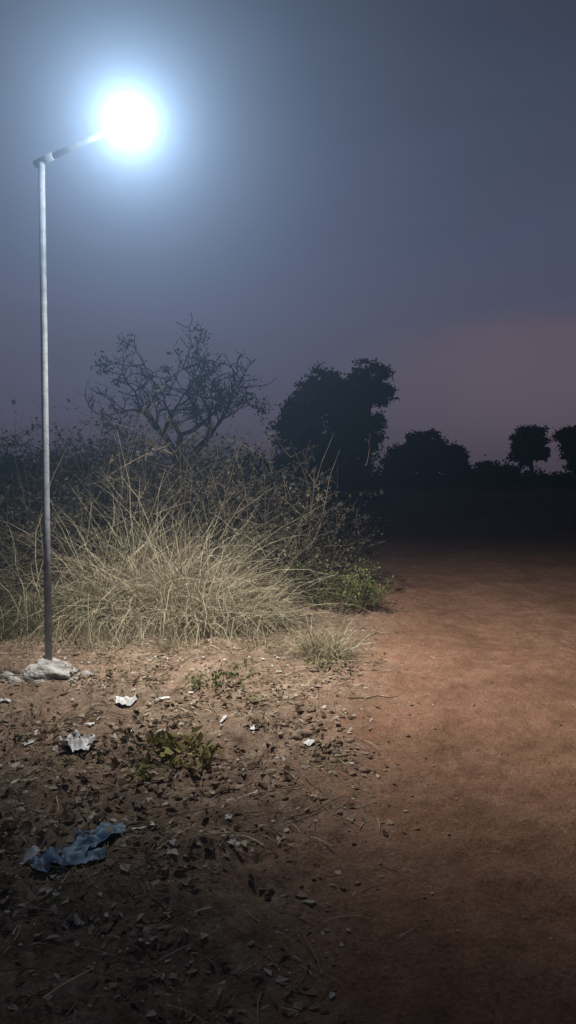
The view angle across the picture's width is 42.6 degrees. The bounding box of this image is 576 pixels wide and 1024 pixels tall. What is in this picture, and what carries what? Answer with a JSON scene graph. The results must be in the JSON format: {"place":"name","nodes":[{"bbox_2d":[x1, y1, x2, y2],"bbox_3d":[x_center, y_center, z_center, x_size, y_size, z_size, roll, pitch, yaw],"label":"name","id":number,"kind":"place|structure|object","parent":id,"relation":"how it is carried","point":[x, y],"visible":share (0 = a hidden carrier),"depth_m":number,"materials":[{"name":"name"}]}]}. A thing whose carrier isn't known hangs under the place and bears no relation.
{"place":"outdoors","nodes":[
{"label":"outdoors","id":0,"kind":"place"},
{"bbox_2d":[0,475,575,1023],"bbox_3d":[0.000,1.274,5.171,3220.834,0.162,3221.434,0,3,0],"label":"ground","id":1,"kind":"structure","parent":0,"point":[382,975],"depth_m":3.15,"materials":[{"name":"soil"}]},
{"bbox_2d":[19,845,39,863],"bbox_3d":[-1.020,1.363,2.935,0.051,0.048,0.080,2,4,37],"label":"white paper scrap","id":2,"kind":"object","parent":1,"relation":"on","point":[32,851],"visible":0.93,"depth_m":2.94,"materials":[{"name":"paper"}]},
{"bbox_2d":[1,657,92,683],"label":"cement footing","id":3,"kind":"object","parent":1,"relation":"on","point":[43,669],"visible":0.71,"depth_m":5.46,"materials":[{"name":"grey concrete"}]},
{"bbox_2d":[33,98,148,660],"bbox_3d":[-1.424,-0.705,5.290,0.931,4.295,0.269,1,3,12],"label":"street lamp","id":4,"kind":"object","parent":3,"relation":"on","point":[128,120],"visible":0.99,"depth_m":5.40,"materials":[{"name":"metal"}]},
{"bbox_2d":[30,841,107,871],"bbox_3d":[-0.858,1.348,2.907,0.293,0.049,0.135,-1,3,-20],"label":"blue plastic sheet","id":5,"kind":"object","parent":1,"relation":"on","point":[73,857],"visible":0.99,"depth_m":2.89,"materials":[{"name":"blue plastic"}]},
{"bbox_2d":[0,523,145,655],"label":"dry tall grass","id":6,"kind":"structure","parent":1,"relation":"on","point":[8,623],"depth_m":7.04,"materials":[{"name":"plant"}]},
{"bbox_2d":[58,729,97,751],"bbox_3d":[-1.170,1.266,4.103,0.213,0.082,0.191,-1,3,-25],"label":"plastic bag","id":7,"kind":"object","parent":1,"relation":"on","point":[75,743],"visible":0.97,"depth_m":4.09,"materials":[{"name":"white plastic"}]},
{"bbox_2d":[0,626,172,756],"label":"dry weed","id":8,"kind":"object","parent":1,"relation":"on","point":[14,739],"visible":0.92,"depth_m":4.87,"materials":[{"name":"brown plant"}]},
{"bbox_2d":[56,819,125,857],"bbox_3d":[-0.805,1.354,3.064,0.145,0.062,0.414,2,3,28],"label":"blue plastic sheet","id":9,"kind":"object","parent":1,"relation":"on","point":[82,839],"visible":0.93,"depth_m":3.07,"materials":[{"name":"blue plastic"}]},
{"bbox_2d":[0,418,229,630],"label":"shrub","id":10,"kind":"object","parent":1,"relation":"on","point":[29,542],"visible":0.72,"depth_m":7.90,"materials":[{"name":"brown plant"}]},
{"bbox_2d":[111,693,138,705],"bbox_3d":[-1.098,1.252,4.970,0.184,0.073,0.108,0,3,0],"label":"plastic bag","id":11,"kind":"object","parent":1,"relation":"on","point":[127,700],"visible":0.95,"depth_m":4.95,"materials":[{"name":"white plastic"}]},
{"bbox_2d":[87,710,200,759],"bbox_3d":[-0.782,1.223,4.102,0.429,0.237,0.594,1,3,25],"label":"broadleaf weed","id":12,"kind":"object","parent":1,"relation":"on","point":[127,735],"visible":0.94,"depth_m":3.97,"materials":[{"name":"green plant"}]},
{"bbox_2d":[131,822,157,828],"bbox_3d":[-0.609,1.339,3.152,0.103,0.038,0.073,-2,3,-28],"label":"white paper scrap","id":13,"kind":"object","parent":1,"relation":"on","point":[151,825],"visible":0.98,"depth_m":3.15,"materials":[{"name":"paper"}]},
{"bbox_2d":[8,655,296,924],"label":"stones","id":14,"kind":"object","parent":1,"relation":"on","point":[76,919],"visible":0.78,"depth_m":3.24,"materials":[{"name":"grey stone"}]},
{"bbox_2d":[125,725,224,779],"bbox_3d":[-0.633,1.265,3.911,0.553,0.192,0.474,-2,3,-29],"label":"broadleaf weed","id":15,"kind":"object","parent":1,"relation":"on","point":[168,745],"visible":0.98,"depth_m":3.94,"materials":[{"name":"green plant"}]},
{"bbox_2d":[0,714,352,840],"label":"dry weed","id":16,"kind":"object","parent":1,"relation":"on","point":[133,803],"visible":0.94,"depth_m":3.99,"materials":[{"name":"brown plant"}]},
{"bbox_2d":[9,638,350,934],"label":"creeping weeds","id":17,"kind":"object","parent":1,"relation":"on","point":[84,882],"visible":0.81,"depth_m":3.91,"materials":[{"name":"green plant"}]},
{"bbox_2d":[85,313,276,505],"bbox_3d":[-4.852,-3.813,30.831,8.775,8.252,5.655,-2,4,-34],"label":"bare tree","id":18,"kind":"object","parent":1,"relation":"on","point":[215,386],"visible":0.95,"depth_m":30.30,"materials":[{"name":"brown plant"}]},
{"bbox_2d":[0,590,367,910],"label":"sparse grass","id":19,"kind":"structure","parent":1,"relation":"on","point":[132,641],"depth_m":6.48,"materials":[{"name":"plant"}]},
{"bbox_2d":[0,432,369,657],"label":"dry tall grass","id":20,"kind":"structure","parent":1,"relation":"on","point":[211,605],"depth_m":7.17,"materials":[{"name":"plant"}]},
{"bbox_2d":[0,381,393,600],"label":"shrub thicket","id":21,"kind":"object","parent":1,"relation":"on","point":[174,481],"visible":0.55,"depth_m":9.15,"materials":[{"name":"brown plant"}]},
{"bbox_2d":[0,635,397,888],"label":"fallen twigs","id":22,"kind":"object","parent":1,"relation":"on","point":[14,827],"visible":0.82,"depth_m":4.81,"materials":[{"name":"brown wood"}]},
{"bbox_2d":[184,659,289,706],"bbox_3d":[-0.386,1.206,5.205,0.696,0.246,0.704,-1,3,-11],"label":"leafy weed","id":23,"kind":"object","parent":1,"relation":"on","point":[214,679],"visible":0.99,"depth_m":5.26,"materials":[{"name":"green plant"}]},
{"bbox_2d":[0,623,573,1023],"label":"straw litter","id":24,"kind":"object","parent":1,"relation":"on","point":[98,933],"visible":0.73,"depth_m":3.07,"materials":[{"name":"beige plant"}]},
{"bbox_2d":[0,432,573,488],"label":"distant tree line","id":25,"kind":"object","parent":1,"relation":"on","point":[561,479],"visible":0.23,"depth_m":81.66,"materials":[{"name":"green plant"}]},
{"bbox_2d":[191,468,382,610],"bbox_3d":[-0.009,0.268,8.599,1.921,1.778,2.464,2,4,37],"label":"shrub","id":26,"kind":"object","parent":1,"relation":"on","point":[307,551],"visible":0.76,"depth_m":8.41,"materials":[{"name":"brown plant"}]},
{"bbox_2d":[0,583,574,1023],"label":"dead leaf litter","id":27,"kind":"object","parent":1,"relation":"on","point":[70,909],"visible":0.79,"depth_m":3.28,"materials":[{"name":"brown plant"}]},
{"bbox_2d":[303,739,314,745],"bbox_3d":[0.119,1.311,4.221,0.047,0.022,0.066,-2,4,-34],"label":"paper scrap","id":28,"kind":"object","parent":1,"relation":"on","point":[310,742],"visible":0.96,"depth_m":4.22,"materials":[{"name":"white paper"}]},
{"bbox_2d":[251,603,385,665],"bbox_3d":[0.279,1.063,6.224,1.249,0.692,1.149,0,3,0],"label":"grass tuft","id":29,"kind":"object","parent":1,"relation":"on","point":[305,647],"visible":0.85,"depth_m":6.18,"materials":[{"name":"plant"}]},
{"bbox_2d":[262,361,387,498],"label":"broadleaf tree","id":30,"kind":"object","parent":1,"relation":"on","point":[335,397],"visible":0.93,"depth_m":43.97,"materials":[{"name":"green plant"}]},
{"bbox_2d":[302,650,351,670],"bbox_3d":[0.322,1.180,5.823,0.376,0.173,0.330,-1,3,-20],"label":"leafy weed","id":31,"kind":"object","parent":1,"relation":"on","point":[329,662],"visible":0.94,"depth_m":5.79,"materials":[{"name":"green plant"}]},
{"bbox_2d":[281,555,396,612],"bbox_3d":[0.498,0.819,8.386,1.392,0.709,1.284,0,3,0],"label":"roadside shrub","id":32,"kind":"object","parent":1,"relation":"on","point":[366,595],"visible":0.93,"depth_m":8.30,"materials":[{"name":"green plant"}]},
{"bbox_2d":[340,358,398,499],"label":"broadleaf tree","id":33,"kind":"object","parent":1,"relation":"on","point":[378,390],"visible":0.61,"depth_m":45.27,"materials":[{"name":"green plant"}]},
{"bbox_2d":[238,486,575,529],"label":"scrub","id":34,"kind":"object","parent":1,"relation":"on","point":[569,503],"visible":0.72,"depth_m":29.28,"materials":[{"name":"green plant"}]},
{"bbox_2d":[380,428,457,490],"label":"broadleaf tree","id":35,"kind":"object","parent":1,"relation":"on","point":[419,452],"visible":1,"depth_m":68.94,"materials":[{"name":"green plant"}]},
{"bbox_2d":[444,440,473,490],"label":"broadleaf tree","id":36,"kind":"object","parent":1,"relation":"on","point":[460,467],"visible":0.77,"depth_m":70.22,"materials":[{"name":"green plant"}]},
{"bbox_2d":[469,460,518,490],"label":"broadleaf tree","id":37,"kind":"object","parent":1,"relation":"on","point":[486,470],"visible":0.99,"depth_m":71.36,"materials":[{"name":"green plant"}]},
{"bbox_2d":[504,424,552,490],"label":"broadleaf tree","id":38,"kind":"object","parent":1,"relation":"on","point":[527,449],"visible":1,"depth_m":69.16,"materials":[{"name":"green plant"}]},
{"bbox_2d":[550,424,575,490],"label":"broadleaf tree","id":39,"kind":"object","parent":1,"relation":"on","point":[567,437],"visible":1,"depth_m":69.37,"materials":[{"name":"green plant"}]},
{"bbox_2d":[0,0,575,474],"label":"sky","id":40,"kind":"structure","parent":0,"point":[335,183],"materials":[{"name":"blue"}]},
{"bbox_2d":[407,494,575,1023],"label":"dirt road","id":41,"kind":"structure","parent":0,"point":[491,564],"depth_m":4.61,"materials":[{"name":"brown soil"}]},
{"bbox_2d":[21,595,575,1004],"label":"soil clods","id":42,"kind":"object","parent":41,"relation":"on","point":[334,760],"visible":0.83,"depth_m":4.13,"materials":[{"name":"brown soil"}]}
]}

